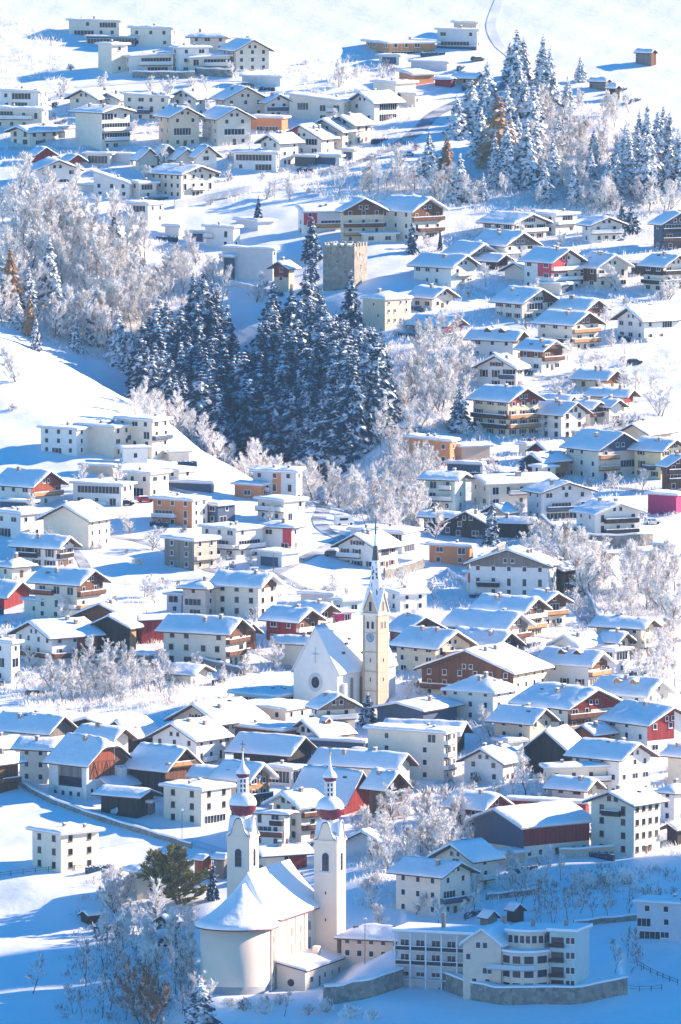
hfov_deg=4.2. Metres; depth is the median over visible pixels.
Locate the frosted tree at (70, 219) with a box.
[66,213,87,257]
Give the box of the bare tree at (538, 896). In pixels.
[532,885,545,909]
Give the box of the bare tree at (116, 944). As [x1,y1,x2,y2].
[104,940,124,970]
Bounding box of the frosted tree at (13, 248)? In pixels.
[1,237,20,270]
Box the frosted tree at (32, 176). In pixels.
[21,173,47,202]
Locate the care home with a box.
[391,912,592,999]
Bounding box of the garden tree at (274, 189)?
[270,184,278,197]
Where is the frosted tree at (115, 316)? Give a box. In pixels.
[113,306,125,337]
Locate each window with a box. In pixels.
[0,111,12,115]
[0,528,10,537]
[0,658,4,667]
[11,93,30,99]
[11,102,26,105]
[11,517,16,522]
[12,658,18,667]
[19,548,26,551]
[21,488,27,492]
[24,773,28,779]
[32,549,39,556]
[33,559,40,565]
[38,774,42,780]
[44,560,54,565]
[45,550,53,557]
[52,447,61,453]
[53,179,69,181]
[53,586,59,594]
[57,549,64,553]
[58,560,63,565]
[65,548,72,552]
[67,559,72,564]
[67,587,73,595]
[74,30,93,34]
[77,485,119,494]
[87,38,134,45]
[87,833,91,839]
[87,846,91,852]
[88,156,107,163]
[99,22,115,27]
[101,113,112,120]
[102,122,129,127]
[102,132,129,139]
[109,498,115,505]
[132,421,137,426]
[133,205,145,212]
[133,488,143,496]
[141,57,170,61]
[141,184,152,190]
[143,431,149,439]
[147,67,167,70]
[155,509,172,513]
[168,595,177,602]
[172,606,176,611]
[173,128,190,135]
[183,511,187,518]
[184,598,200,606]
[184,657,190,661]
[189,609,200,613]
[189,714,196,717]
[193,59,198,65]
[199,49,204,53]
[203,156,209,160]
[204,59,229,62]
[204,813,225,824]
[209,506,214,511]
[217,540,228,544]
[220,516,226,521]
[224,128,244,135]
[226,530,232,535]
[236,154,271,160]
[238,696,258,699]
[239,539,259,544]
[244,490,250,495]
[249,778,258,784]
[255,164,271,170]
[256,126,277,131]
[257,814,261,823]
[257,826,271,830]
[260,776,267,783]
[265,529,271,534]
[270,622,276,626]
[270,770,289,783]
[271,815,278,819]
[272,484,276,491]
[272,838,277,844]
[281,543,287,547]
[287,484,291,492]
[288,513,292,520]
[293,770,300,783]
[297,103,308,109]
[306,139,316,145]
[308,673,321,691]
[319,105,325,111]
[321,220,339,222]
[323,611,329,617]
[341,548,348,552]
[345,614,349,620]
[345,949,349,956]
[350,540,357,544]
[350,677,353,699]
[351,604,357,609]
[352,560,361,565]
[353,549,360,553]
[356,950,361,956]
[359,675,361,704]
[366,561,371,566]
[368,236,373,240]
[368,951,373,957]
[379,104,396,110]
[379,113,396,121]
[379,561,384,566]
[381,549,389,556]
[384,732,388,738]
[385,236,391,240]
[389,559,394,565]
[390,534,401,541]
[391,51,421,53]
[400,664,406,670]
[400,939,408,944]
[400,953,408,959]
[403,971,408,976]
[404,543,414,552]
[416,940,424,945]
[416,954,424,960]
[416,972,424,977]
[422,747,426,752]
[422,759,426,765]
[422,772,426,777]
[425,233,436,237]
[425,657,431,661]
[427,734,435,743]
[430,481,436,488]
[431,940,439,946]
[431,955,439,960]
[431,972,439,977]
[436,547,443,552]
[436,557,440,562]
[440,32,445,36]
[441,41,468,45]
[442,669,446,675]
[443,890,455,897]
[445,527,449,532]
[445,734,450,740]
[445,746,450,752]
[445,758,450,765]
[447,941,455,947]
[447,955,455,961]
[457,521,461,526]
[457,547,465,554]
[466,953,470,960]
[471,761,475,767]
[472,531,478,535]
[474,418,482,421]
[475,408,482,412]
[475,942,480,948]
[480,369,487,376]
[482,942,487,948]
[482,967,487,974]
[483,702,487,708]
[490,362,496,366]
[490,762,495,768]
[492,370,499,377]
[492,380,499,384]
[492,487,498,494]
[498,410,506,414]
[499,429,504,434]
[502,369,515,374]
[503,673,507,678]
[503,954,509,963]
[503,971,509,977]
[506,487,510,494]
[506,578,510,586]
[508,934,512,942]
[509,429,515,434]
[512,956,520,964]
[512,971,520,977]
[514,935,518,943]
[519,935,524,943]
[522,579,526,586]
[524,956,533,964]
[524,971,533,978]
[525,313,531,318]
[525,936,529,943]
[529,302,543,309]
[529,418,537,422]
[529,428,537,433]
[532,935,536,943]
[533,364,538,368]
[535,609,542,613]
[535,628,540,634]
[537,579,541,587]
[537,955,546,963]
[537,969,546,977]
[538,849,542,855]
[538,935,543,943]
[545,493,552,498]
[546,512,575,519]
[549,603,558,610]
[551,937,563,946]
[551,952,563,961]
[551,967,563,976]
[551,980,563,983]
[552,502,570,506]
[556,618,562,623]
[560,678,568,683]
[562,215,572,220]
[564,492,568,497]
[564,582,573,591]
[565,937,569,944]
[565,952,569,959]
[565,967,569,974]
[570,937,574,944]
[570,952,574,959]
[570,967,574,974]
[575,679,583,684]
[590,679,595,684]
[599,804,603,813]
[599,817,603,823]
[599,830,603,836]
[600,515,604,522]
[600,525,604,533]
[604,651,612,657]
[616,651,627,660]
[620,459,634,467]
[620,806,624,815]
[620,819,625,825]
[632,772,638,779]
[636,918,650,927]
[638,460,644,467]
[639,931,659,938]
[642,771,647,777]
[644,905,649,911]
[651,471,657,476]
[652,744,657,750]
[660,932,669,938]
[662,322,671,328]
[663,450,670,455]
[663,906,668,912]
[663,919,668,925]
[664,802,668,808]
[665,224,680,227]
[665,234,674,236]
[667,243,673,247]
[668,722,672,728]
[670,474,680,477]
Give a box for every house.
[0,86,50,105]
[0,104,51,127]
[0,466,68,506]
[0,506,52,537]
[0,552,37,578]
[0,635,24,682]
[0,710,77,738]
[0,732,19,754]
[0,748,27,792]
[3,122,64,146]
[6,615,106,667]
[7,532,82,566]
[10,735,60,783]
[19,596,45,615]
[24,156,83,185]
[25,821,104,872]
[26,566,111,617]
[35,499,117,549]
[37,420,91,455]
[63,87,113,108]
[68,103,136,150]
[69,477,137,506]
[72,419,131,457]
[73,721,137,751]
[76,182,93,191]
[82,149,115,165]
[88,612,143,657]
[90,169,133,198]
[99,770,141,786]
[102,90,123,105]
[112,413,173,458]
[116,444,151,462]
[120,91,176,119]
[122,862,163,900]
[123,466,172,496]
[124,50,174,74]
[124,197,167,224]
[129,146,162,170]
[130,178,159,198]
[143,716,234,764]
[146,161,220,198]
[149,492,211,527]
[153,103,204,146]
[154,144,174,164]
[154,613,254,664]
[158,777,236,826]
[160,532,221,570]
[161,222,186,236]
[162,590,183,612]
[163,466,198,478]
[164,696,269,744]
[167,146,192,163]
[171,88,211,113]
[176,576,219,614]
[185,28,235,51]
[185,53,232,73]
[185,764,261,780]
[187,144,222,170]
[197,521,266,558]
[199,104,256,145]
[201,221,243,246]
[207,500,239,522]
[208,758,279,805]
[209,569,284,617]
[210,852,226,879]
[211,84,267,113]
[217,36,274,71]
[219,244,279,280]
[220,254,236,280]
[227,685,292,699]
[230,480,269,498]
[239,74,284,86]
[248,697,312,722]
[249,464,305,495]
[250,114,291,131]
[252,803,298,845]
[253,494,309,520]
[254,130,304,166]
[258,92,292,114]
[259,840,313,868]
[260,517,305,548]
[261,787,323,841]
[267,257,300,291]
[267,760,308,785]
[269,632,309,665]
[286,91,351,119]
[286,122,339,152]
[292,714,357,737]
[300,598,341,624]
[304,690,362,736]
[306,735,367,753]
[307,747,418,781]
[315,116,363,147]
[328,596,364,614]
[330,528,405,569]
[333,923,397,969]
[335,112,376,145]
[346,523,423,553]
[346,827,392,855]
[348,88,405,122]
[359,767,412,817]
[369,695,465,722]
[376,53,407,64]
[380,194,449,241]
[384,584,430,611]
[386,856,480,917]
[389,611,447,647]
[389,625,478,672]
[395,68,437,85]
[399,92,422,106]
[405,433,459,465]
[406,251,481,286]
[407,283,459,310]
[413,642,554,694]
[416,507,460,534]
[417,468,473,510]
[425,539,476,565]
[426,837,505,891]
[440,608,536,646]
[440,671,522,720]
[441,240,498,262]
[450,20,481,27]
[451,71,482,85]
[455,741,530,783]
[461,568,469,592]
[463,325,529,358]
[463,545,562,594]
[465,383,545,437]
[466,471,558,507]
[468,592,552,637]
[471,352,530,385]
[472,228,541,262]
[475,210,553,238]
[485,703,559,744]
[488,285,559,321]
[495,847,530,867]
[498,260,523,279]
[507,681,622,728]
[512,337,569,372]
[517,245,587,286]
[520,478,598,520]
[523,208,580,234]
[526,587,574,628]
[530,308,605,351]
[536,397,593,439]
[536,646,616,686]
[537,391,577,400]
[539,759,611,796]
[542,774,606,806]
[545,630,607,648]
[547,295,611,317]
[558,428,638,480]
[563,737,659,790]
[569,365,627,387]
[569,497,646,533]
[573,396,604,425]
[575,213,628,243]
[581,250,634,288]
[581,784,668,856]
[583,384,640,410]
[587,612,662,657]
[592,674,677,704]
[596,642,634,674]
[597,699,680,751]
[599,394,629,423]
[599,627,636,645]
[610,303,680,341]
[617,418,677,439]
[626,435,680,479]
[632,894,680,941]
[636,251,680,292]
[647,209,680,250]
[653,778,680,821]
[654,450,680,489]
[659,742,680,783]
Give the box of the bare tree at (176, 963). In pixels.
[168,959,192,993]
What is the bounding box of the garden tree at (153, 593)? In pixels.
[149,587,160,602]
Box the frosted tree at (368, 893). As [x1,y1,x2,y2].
[362,877,380,908]
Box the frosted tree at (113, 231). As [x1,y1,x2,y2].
[103,225,116,253]
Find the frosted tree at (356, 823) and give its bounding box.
[346,807,377,830]
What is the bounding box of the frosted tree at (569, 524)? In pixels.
[554,518,578,559]
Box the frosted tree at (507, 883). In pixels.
[496,872,513,890]
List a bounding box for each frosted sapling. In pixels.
[33,653,60,689]
[44,657,56,681]
[52,663,70,699]
[57,659,70,684]
[64,667,84,700]
[67,646,79,671]
[75,666,90,694]
[77,653,88,670]
[77,655,91,680]
[79,634,95,660]
[83,658,100,686]
[94,653,115,682]
[95,650,108,675]
[95,663,111,694]
[100,661,122,695]
[100,668,112,692]
[101,637,116,656]
[103,645,129,676]
[111,641,127,655]
[112,677,129,702]
[117,639,126,660]
[120,649,133,675]
[123,646,139,670]
[127,658,141,685]
[138,656,151,681]
[141,660,154,690]
[150,658,168,694]
[158,648,168,670]
[161,657,177,682]
[162,676,174,701]
[284,176,293,199]
[331,159,348,193]
[357,162,373,190]
[361,166,375,190]
[367,154,377,182]
[372,163,384,189]
[379,456,398,476]
[382,168,392,187]
[382,427,394,456]
[385,434,404,458]
[388,476,400,495]
[389,460,394,476]
[390,156,401,175]
[390,432,402,450]
[391,162,400,187]
[391,444,400,470]
[392,451,408,481]
[394,169,406,190]
[396,165,408,192]
[398,432,408,461]
[401,163,412,188]
[402,461,428,485]
[403,161,418,190]
[403,838,414,855]
[404,426,417,448]
[405,464,412,484]
[406,449,427,474]
[408,451,424,480]
[411,158,421,175]
[412,441,421,459]
[413,476,419,493]
[418,176,430,195]
[419,441,438,470]
[419,487,431,508]
[422,444,434,470]
[423,446,434,470]
[426,165,437,188]
[426,171,442,197]
[428,897,450,922]
[432,170,446,197]
[432,459,441,469]
[435,456,444,469]
[437,179,448,203]
[440,162,453,180]
[441,168,453,193]
[451,163,467,176]
[452,176,461,192]
[458,172,470,203]
[466,878,482,909]
[467,180,481,203]
[470,865,483,893]
[498,172,509,195]
[528,119,536,140]
[534,82,547,111]
[534,151,546,161]
[535,183,545,205]
[537,152,542,174]
[538,88,549,109]
[540,134,549,151]
[541,111,550,134]
[543,103,555,129]
[543,143,548,159]
[544,90,556,113]
[547,119,568,139]
[548,129,577,156]
[554,158,567,188]
[555,95,571,126]
[556,147,567,169]
[559,177,569,196]
[561,162,571,182]
[562,104,579,137]
[565,121,582,152]
[565,191,575,206]
[571,143,587,168]
[573,144,589,166]
[574,87,585,108]
[575,160,590,192]
[576,139,588,159]
[576,175,589,195]
[577,116,589,145]
[578,120,590,142]
[579,113,591,142]
[579,185,591,204]
[581,177,596,199]
[589,187,610,210]
[591,142,598,156]
[592,95,608,118]
[593,151,603,172]
[593,175,612,210]
[596,101,611,131]
[596,122,609,154]
[600,171,613,205]
[606,94,621,123]
[608,183,625,210]
[609,107,619,128]
[613,92,620,110]
[614,124,629,140]
[621,91,635,112]
[629,176,646,202]
[630,648,646,675]
[641,175,659,210]
[645,630,658,650]
[645,656,658,676]
[646,646,654,670]
[649,650,663,672]
[651,179,676,211]
[651,661,663,677]
[653,629,667,659]
[657,658,672,680]
[658,637,673,665]
[661,641,673,667]
[662,616,674,640]
[663,179,680,209]
[663,619,679,651]
[666,654,680,687]
[674,669,680,693]
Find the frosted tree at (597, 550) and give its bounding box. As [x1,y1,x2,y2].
[587,540,601,565]
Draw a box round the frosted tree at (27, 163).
[7,150,37,192]
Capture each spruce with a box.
[7,293,25,329]
[20,267,40,318]
[29,316,42,351]
[35,238,65,310]
[68,317,84,353]
[82,293,103,347]
[93,287,98,298]
[103,311,127,368]
[104,307,114,348]
[108,213,121,245]
[120,328,134,374]
[123,322,148,385]
[124,337,150,395]
[125,335,148,398]
[140,354,160,402]
[144,316,151,341]
[146,304,162,350]
[149,325,167,364]
[149,343,159,365]
[150,296,162,324]
[153,346,163,387]
[154,350,189,417]
[155,311,174,349]
[161,302,170,317]
[162,306,176,333]
[163,324,176,367]
[166,348,179,384]
[171,310,187,353]
[171,376,184,425]
[173,342,193,381]
[175,320,194,365]
[178,373,190,410]
[179,303,188,330]
[181,367,213,450]
[182,975,221,1023]
[183,273,196,324]
[183,357,191,393]
[184,346,198,370]
[185,269,219,347]
[186,360,205,394]
[187,278,201,322]
[189,303,208,350]
[190,356,200,382]
[193,322,204,360]
[201,332,220,370]
[201,346,207,371]
[202,371,208,383]
[203,370,223,404]
[203,388,239,461]
[204,347,217,391]
[204,861,219,900]
[205,395,235,463]
[207,332,223,362]
[207,379,231,436]
[208,287,224,330]
[208,305,219,341]
[213,354,218,377]
[214,283,224,316]
[214,359,229,412]
[215,329,230,363]
[216,382,228,412]
[217,305,241,359]
[219,349,231,382]
[224,348,255,410]
[225,355,236,405]
[228,382,241,430]
[229,339,242,370]
[232,374,260,457]
[232,386,257,469]
[240,369,254,405]
[242,345,253,371]
[248,392,285,476]
[249,278,284,347]
[249,316,276,383]
[249,320,264,369]
[250,363,266,398]
[251,370,257,381]
[252,414,258,434]
[252,416,263,477]
[253,196,262,217]
[255,353,266,379]
[255,382,265,410]
[256,375,278,421]
[261,299,282,331]
[262,299,281,338]
[265,329,282,379]
[265,367,273,391]
[269,310,280,342]
[271,369,279,398]
[272,367,286,405]
[273,320,307,380]
[273,322,291,382]
[273,335,290,382]
[273,386,302,465]
[274,297,283,329]
[274,347,293,388]
[275,335,292,375]
[277,383,291,424]
[280,291,301,338]
[282,288,296,321]
[282,390,298,427]
[284,291,298,323]
[286,377,317,462]
[287,331,301,378]
[288,338,312,389]
[289,396,315,465]
[290,360,308,394]
[293,324,319,375]
[294,364,318,413]
[295,299,306,329]
[295,333,301,354]
[296,266,317,319]
[296,304,303,329]
[296,397,306,458]
[297,393,327,484]
[300,217,322,263]
[302,300,316,339]
[302,417,313,449]
[306,255,321,309]
[307,300,326,351]
[308,343,323,395]
[309,312,333,357]
[309,332,327,376]
[312,252,319,291]
[313,355,343,410]
[313,383,319,403]
[313,396,337,481]
[314,372,355,478]
[315,356,331,412]
[316,291,328,324]
[318,354,335,398]
[320,333,339,385]
[320,334,351,398]
[320,385,333,409]
[322,329,332,372]
[324,365,336,398]
[326,317,338,334]
[326,325,337,352]
[332,315,340,333]
[333,341,358,392]
[333,363,341,397]
[336,350,355,400]
[336,366,379,461]
[337,271,362,330]
[337,320,348,353]
[337,344,343,364]
[338,356,352,399]
[344,320,351,339]
[345,333,353,348]
[351,339,360,364]
[351,357,359,375]
[353,317,365,341]
[353,325,363,346]
[353,328,365,359]
[354,349,385,439]
[356,691,376,726]
[360,322,375,358]
[360,374,377,451]
[361,319,367,341]
[366,366,395,439]
[368,339,406,437]
[371,327,377,342]
[373,332,400,402]
[403,220,420,254]
[416,133,439,177]
[436,163,447,191]
[437,230,442,250]
[441,95,471,140]
[446,153,471,204]
[446,386,474,433]
[461,79,469,111]
[463,80,480,132]
[464,107,488,160]
[476,174,488,201]
[477,62,501,107]
[478,77,494,124]
[480,500,500,546]
[486,132,499,172]
[486,153,499,189]
[495,119,516,176]
[497,137,519,190]
[499,84,516,126]
[500,44,511,77]
[502,30,531,86]
[504,66,518,109]
[507,114,520,147]
[513,65,531,112]
[515,74,529,123]
[515,116,523,142]
[515,119,541,190]
[518,458,525,471]
[520,84,552,145]
[521,37,531,80]
[529,106,547,144]
[531,35,548,84]
[532,122,545,161]
[532,159,555,204]
[535,50,547,90]
[536,82,546,116]
[540,48,562,109]
[545,138,566,186]
[551,115,567,156]
[551,122,563,158]
[557,77,578,118]
[565,163,580,204]
[574,55,587,82]
[582,147,599,187]
[587,129,601,159]
[596,156,620,202]
[610,135,619,165]
[611,125,637,174]
[612,154,626,195]
[617,202,627,228]
[618,216,625,240]
[619,136,628,172]
[622,144,635,195]
[623,202,641,234]
[629,133,662,200]
[633,127,640,158]
[634,108,642,139]
[635,133,658,185]
[637,117,663,177]
[639,102,653,136]
[646,170,658,204]
[651,113,667,170]
[656,142,674,193]
[661,106,668,130]
[663,112,676,159]
[670,134,680,194]
[672,129,679,155]
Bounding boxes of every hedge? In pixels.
[51,101,58,107]
[54,120,66,124]
[84,864,107,873]
[93,924,114,932]
[144,196,168,200]
[149,521,168,527]
[156,235,177,241]
[177,460,196,466]
[212,678,224,685]
[258,86,274,90]
[297,167,313,171]
[371,138,387,143]
[393,331,416,338]
[411,305,425,311]
[420,51,444,57]
[450,470,481,475]
[457,65,464,71]
[464,909,481,918]
[469,593,481,597]
[473,460,497,464]
[513,864,539,873]
[518,641,539,650]
[522,437,537,441]
[524,369,533,375]
[588,850,614,860]
[614,418,640,426]
[618,336,630,341]
[624,98,640,103]
[627,670,646,675]
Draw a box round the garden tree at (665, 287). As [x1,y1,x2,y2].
[660,274,680,299]
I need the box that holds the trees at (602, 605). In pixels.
[0,11,680,1023]
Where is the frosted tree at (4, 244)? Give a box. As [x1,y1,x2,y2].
[0,233,11,267]
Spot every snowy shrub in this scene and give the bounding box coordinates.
[8,403,18,410]
[66,64,75,70]
[83,704,95,710]
[94,541,106,547]
[130,557,145,564]
[160,577,174,587]
[173,976,187,983]
[177,526,186,532]
[186,76,198,85]
[220,997,237,1006]
[222,551,231,559]
[225,150,233,160]
[227,561,235,567]
[234,996,254,1010]
[248,664,256,671]
[251,994,274,1013]
[273,994,285,1004]
[300,1002,316,1014]
[305,502,312,507]
[310,88,322,94]
[317,996,337,1012]
[319,498,326,504]
[319,585,332,590]
[325,165,338,173]
[337,1004,362,1018]
[340,505,353,512]
[362,1007,379,1019]
[370,874,380,881]
[381,59,390,69]
[397,318,411,328]
[407,516,420,526]
[409,779,421,790]
[412,142,423,149]
[412,678,419,687]
[413,793,426,801]
[414,686,424,694]
[416,400,426,410]
[433,418,444,426]
[436,502,447,509]
[440,420,449,428]
[455,281,466,288]
[457,421,473,432]
[458,336,464,343]
[462,290,474,296]
[466,780,477,787]
[469,770,484,784]
[473,431,483,437]
[492,786,503,793]
[522,322,531,328]
[533,772,543,780]
[550,880,558,887]
[568,883,584,893]
[573,900,584,906]
[575,871,599,888]
[583,478,593,485]
[593,868,618,885]
[596,884,604,888]
[606,896,616,905]
[614,866,638,884]
[632,886,642,892]
[640,508,648,517]
[654,290,666,298]
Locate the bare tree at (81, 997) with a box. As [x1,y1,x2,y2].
[75,987,87,1013]
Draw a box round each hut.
[77,908,101,924]
[153,913,183,930]
[156,929,173,946]
[393,421,421,433]
[433,76,456,87]
[476,908,500,924]
[503,901,526,922]
[514,441,534,455]
[649,541,678,552]
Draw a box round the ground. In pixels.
[0,0,680,1023]
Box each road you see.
[20,780,226,852]
[226,155,372,197]
[268,494,345,573]
[371,78,506,154]
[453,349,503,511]
[486,0,507,56]
[530,832,666,858]
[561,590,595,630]
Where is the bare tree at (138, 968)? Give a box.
[127,959,142,993]
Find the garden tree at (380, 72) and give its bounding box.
[378,65,391,78]
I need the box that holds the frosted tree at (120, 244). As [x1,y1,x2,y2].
[105,235,128,278]
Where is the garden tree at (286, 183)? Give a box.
[282,175,292,188]
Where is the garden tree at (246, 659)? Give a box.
[238,650,253,673]
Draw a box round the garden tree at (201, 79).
[200,75,211,88]
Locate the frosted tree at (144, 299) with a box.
[127,296,152,326]
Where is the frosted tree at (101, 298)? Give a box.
[94,287,116,327]
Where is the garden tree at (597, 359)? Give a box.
[593,350,610,367]
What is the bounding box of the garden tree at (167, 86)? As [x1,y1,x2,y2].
[158,75,177,93]
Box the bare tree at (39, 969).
[27,953,47,993]
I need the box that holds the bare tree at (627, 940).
[621,927,639,956]
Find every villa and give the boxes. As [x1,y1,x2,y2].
[66,16,127,35]
[94,39,130,73]
[127,23,180,47]
[169,43,211,70]
[230,148,281,171]
[361,37,440,53]
[369,77,418,104]
[434,25,482,49]
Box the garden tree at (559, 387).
[550,377,575,393]
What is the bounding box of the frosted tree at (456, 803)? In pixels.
[448,782,469,829]
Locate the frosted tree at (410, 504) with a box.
[402,499,414,523]
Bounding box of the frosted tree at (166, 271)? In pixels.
[161,263,174,298]
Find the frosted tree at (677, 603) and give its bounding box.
[662,581,680,630]
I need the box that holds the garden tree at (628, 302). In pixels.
[620,297,632,309]
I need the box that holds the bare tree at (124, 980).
[117,971,128,1002]
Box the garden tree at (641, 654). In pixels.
[630,649,643,662]
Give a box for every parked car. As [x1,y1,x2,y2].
[25,689,44,695]
[111,808,117,814]
[123,499,133,505]
[137,495,152,501]
[240,82,253,86]
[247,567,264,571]
[324,549,336,555]
[401,151,413,155]
[470,56,483,60]
[627,358,642,363]
[643,518,660,524]
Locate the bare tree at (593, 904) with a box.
[584,891,599,916]
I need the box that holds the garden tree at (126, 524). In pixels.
[118,514,133,533]
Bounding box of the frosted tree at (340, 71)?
[328,59,346,86]
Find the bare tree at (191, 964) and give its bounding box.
[174,949,200,992]
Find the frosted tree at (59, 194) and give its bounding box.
[41,187,68,231]
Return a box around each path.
[0,146,222,173]
[48,115,138,124]
[74,548,90,567]
[75,79,241,87]
[110,535,217,572]
[117,470,256,557]
[250,649,292,669]
[274,573,394,620]
[356,787,450,814]
[431,243,637,275]
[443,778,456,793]
[447,627,556,639]
[465,284,646,304]
[474,721,660,752]
[524,374,570,378]
[575,483,647,491]
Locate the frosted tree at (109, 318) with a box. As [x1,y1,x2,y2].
[96,304,125,347]
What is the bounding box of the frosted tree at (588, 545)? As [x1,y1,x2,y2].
[575,526,596,552]
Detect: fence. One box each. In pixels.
[0,865,83,874]
[630,984,661,990]
[637,961,677,984]
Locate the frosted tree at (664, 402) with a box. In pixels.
[642,385,673,416]
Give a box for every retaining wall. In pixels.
[18,780,191,848]
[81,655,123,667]
[132,70,194,77]
[174,180,267,208]
[197,67,232,77]
[198,656,244,675]
[229,280,269,296]
[323,966,403,1004]
[383,556,424,579]
[440,970,627,1004]
[447,568,465,583]
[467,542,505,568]
[486,886,541,899]
[540,514,652,547]
[559,844,614,857]
[573,913,636,924]
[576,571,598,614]
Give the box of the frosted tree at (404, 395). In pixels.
[395,378,421,413]
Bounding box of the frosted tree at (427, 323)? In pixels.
[413,316,434,357]
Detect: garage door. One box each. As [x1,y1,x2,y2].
[192,234,202,241]
[261,556,277,566]
[317,157,335,165]
[343,152,351,159]
[382,57,395,64]
[562,285,572,293]
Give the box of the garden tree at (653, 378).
[648,373,660,397]
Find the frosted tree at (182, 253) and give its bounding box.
[175,250,189,281]
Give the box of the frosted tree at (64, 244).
[52,237,70,270]
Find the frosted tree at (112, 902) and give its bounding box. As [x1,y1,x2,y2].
[94,878,119,912]
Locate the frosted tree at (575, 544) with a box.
[570,535,577,559]
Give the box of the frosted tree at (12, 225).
[2,221,16,239]
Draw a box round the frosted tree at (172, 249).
[151,242,181,285]
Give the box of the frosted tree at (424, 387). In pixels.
[418,371,440,411]
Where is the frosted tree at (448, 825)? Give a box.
[439,811,462,843]
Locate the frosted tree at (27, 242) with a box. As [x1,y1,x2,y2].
[21,230,37,263]
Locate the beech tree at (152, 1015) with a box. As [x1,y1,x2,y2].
[138,975,170,1023]
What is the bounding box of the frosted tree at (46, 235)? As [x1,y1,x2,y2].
[36,225,59,273]
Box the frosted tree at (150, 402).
[142,397,155,414]
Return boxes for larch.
[0,247,23,316]
[21,296,41,337]
[438,136,453,175]
[473,92,518,169]
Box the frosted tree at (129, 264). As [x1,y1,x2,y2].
[116,259,132,286]
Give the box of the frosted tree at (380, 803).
[374,792,396,827]
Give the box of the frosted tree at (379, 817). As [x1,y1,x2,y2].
[376,814,390,836]
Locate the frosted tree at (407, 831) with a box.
[384,824,420,857]
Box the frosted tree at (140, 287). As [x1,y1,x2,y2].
[130,281,148,319]
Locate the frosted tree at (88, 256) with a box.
[83,247,102,285]
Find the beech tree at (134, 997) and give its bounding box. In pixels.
[122,975,161,1023]
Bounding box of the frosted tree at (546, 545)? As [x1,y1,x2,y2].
[541,543,556,559]
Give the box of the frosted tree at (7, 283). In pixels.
[0,273,23,320]
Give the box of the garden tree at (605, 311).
[598,305,611,327]
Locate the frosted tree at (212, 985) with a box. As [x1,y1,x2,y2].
[187,970,218,996]
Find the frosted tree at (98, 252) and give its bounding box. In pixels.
[86,230,111,277]
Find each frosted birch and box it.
[146,387,157,411]
[157,391,168,415]
[166,405,182,428]
[167,400,180,425]
[169,389,190,432]
[174,413,198,444]
[177,412,188,435]
[184,408,197,439]
[194,412,209,449]
[196,423,226,458]
[197,428,208,450]
[202,433,214,452]
[205,437,219,455]
[217,434,234,464]
[221,445,237,465]
[231,456,247,474]
[236,451,248,473]
[243,442,262,472]
[243,450,267,477]
[248,437,268,467]
[273,453,282,465]
[289,460,303,495]
[302,459,328,499]
[302,465,319,499]
[302,471,316,496]
[304,457,323,497]
[322,471,334,489]
[323,461,346,497]
[323,472,336,501]
[329,474,345,507]
[336,473,347,496]
[337,482,358,504]
[342,474,356,504]
[347,464,361,493]
[349,466,364,494]
[349,479,371,515]
[351,468,370,501]
[357,463,384,503]
[364,487,373,509]
[373,486,403,519]
[378,466,398,495]
[381,485,395,505]
[392,497,416,523]
[393,491,415,515]
[394,482,409,511]
[398,480,430,516]
[414,489,424,510]
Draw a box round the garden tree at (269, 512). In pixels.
[263,502,273,520]
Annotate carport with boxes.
[0,498,39,507]
[169,478,217,492]
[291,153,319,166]
[443,459,486,473]
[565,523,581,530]
[628,259,643,276]
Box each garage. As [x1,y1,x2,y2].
[55,124,74,137]
[77,462,117,475]
[113,151,135,164]
[163,448,192,461]
[189,229,204,241]
[232,216,277,230]
[252,547,302,566]
[296,590,338,603]
[311,152,345,165]
[338,147,360,159]
[408,59,452,70]
[456,441,493,459]
[490,735,528,749]
[528,463,559,475]
[532,280,578,293]
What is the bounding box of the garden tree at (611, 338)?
[602,328,616,346]
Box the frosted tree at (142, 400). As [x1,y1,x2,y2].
[134,389,161,413]
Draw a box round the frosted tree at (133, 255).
[121,247,143,290]
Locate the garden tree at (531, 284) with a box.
[529,278,540,287]
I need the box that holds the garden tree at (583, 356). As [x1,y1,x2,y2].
[577,353,591,367]
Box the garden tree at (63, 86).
[53,76,68,98]
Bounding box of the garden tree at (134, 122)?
[130,119,138,136]
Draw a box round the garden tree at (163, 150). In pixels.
[158,145,169,164]
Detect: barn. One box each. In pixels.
[0,579,34,609]
[27,146,58,162]
[60,153,88,167]
[69,599,140,642]
[72,714,114,732]
[91,784,162,817]
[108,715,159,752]
[123,742,203,796]
[136,613,169,643]
[191,853,213,877]
[224,731,316,763]
[233,719,298,735]
[246,621,263,649]
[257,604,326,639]
[292,765,368,814]
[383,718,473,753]
[405,313,469,335]
[439,788,514,828]
[444,509,486,538]
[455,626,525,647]
[464,800,590,859]
[496,512,536,538]
[504,795,590,812]
[518,449,573,477]
[518,724,580,773]
[525,439,565,453]
[556,557,578,592]
[573,720,619,738]
[587,76,612,90]
[605,82,621,99]
[633,48,658,65]
[660,819,680,845]
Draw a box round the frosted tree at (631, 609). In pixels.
[625,589,640,616]
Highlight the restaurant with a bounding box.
[359,231,399,243]
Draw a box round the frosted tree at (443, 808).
[430,806,445,840]
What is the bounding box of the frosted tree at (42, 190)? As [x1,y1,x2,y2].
[27,184,47,225]
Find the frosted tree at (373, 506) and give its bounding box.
[365,493,382,523]
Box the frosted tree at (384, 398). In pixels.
[369,395,394,433]
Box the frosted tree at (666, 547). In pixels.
[642,537,680,578]
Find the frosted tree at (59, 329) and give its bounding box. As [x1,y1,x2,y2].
[45,298,84,338]
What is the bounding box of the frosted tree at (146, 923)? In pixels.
[140,918,160,945]
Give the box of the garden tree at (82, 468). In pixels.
[72,462,87,478]
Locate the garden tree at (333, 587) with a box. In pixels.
[328,574,343,591]

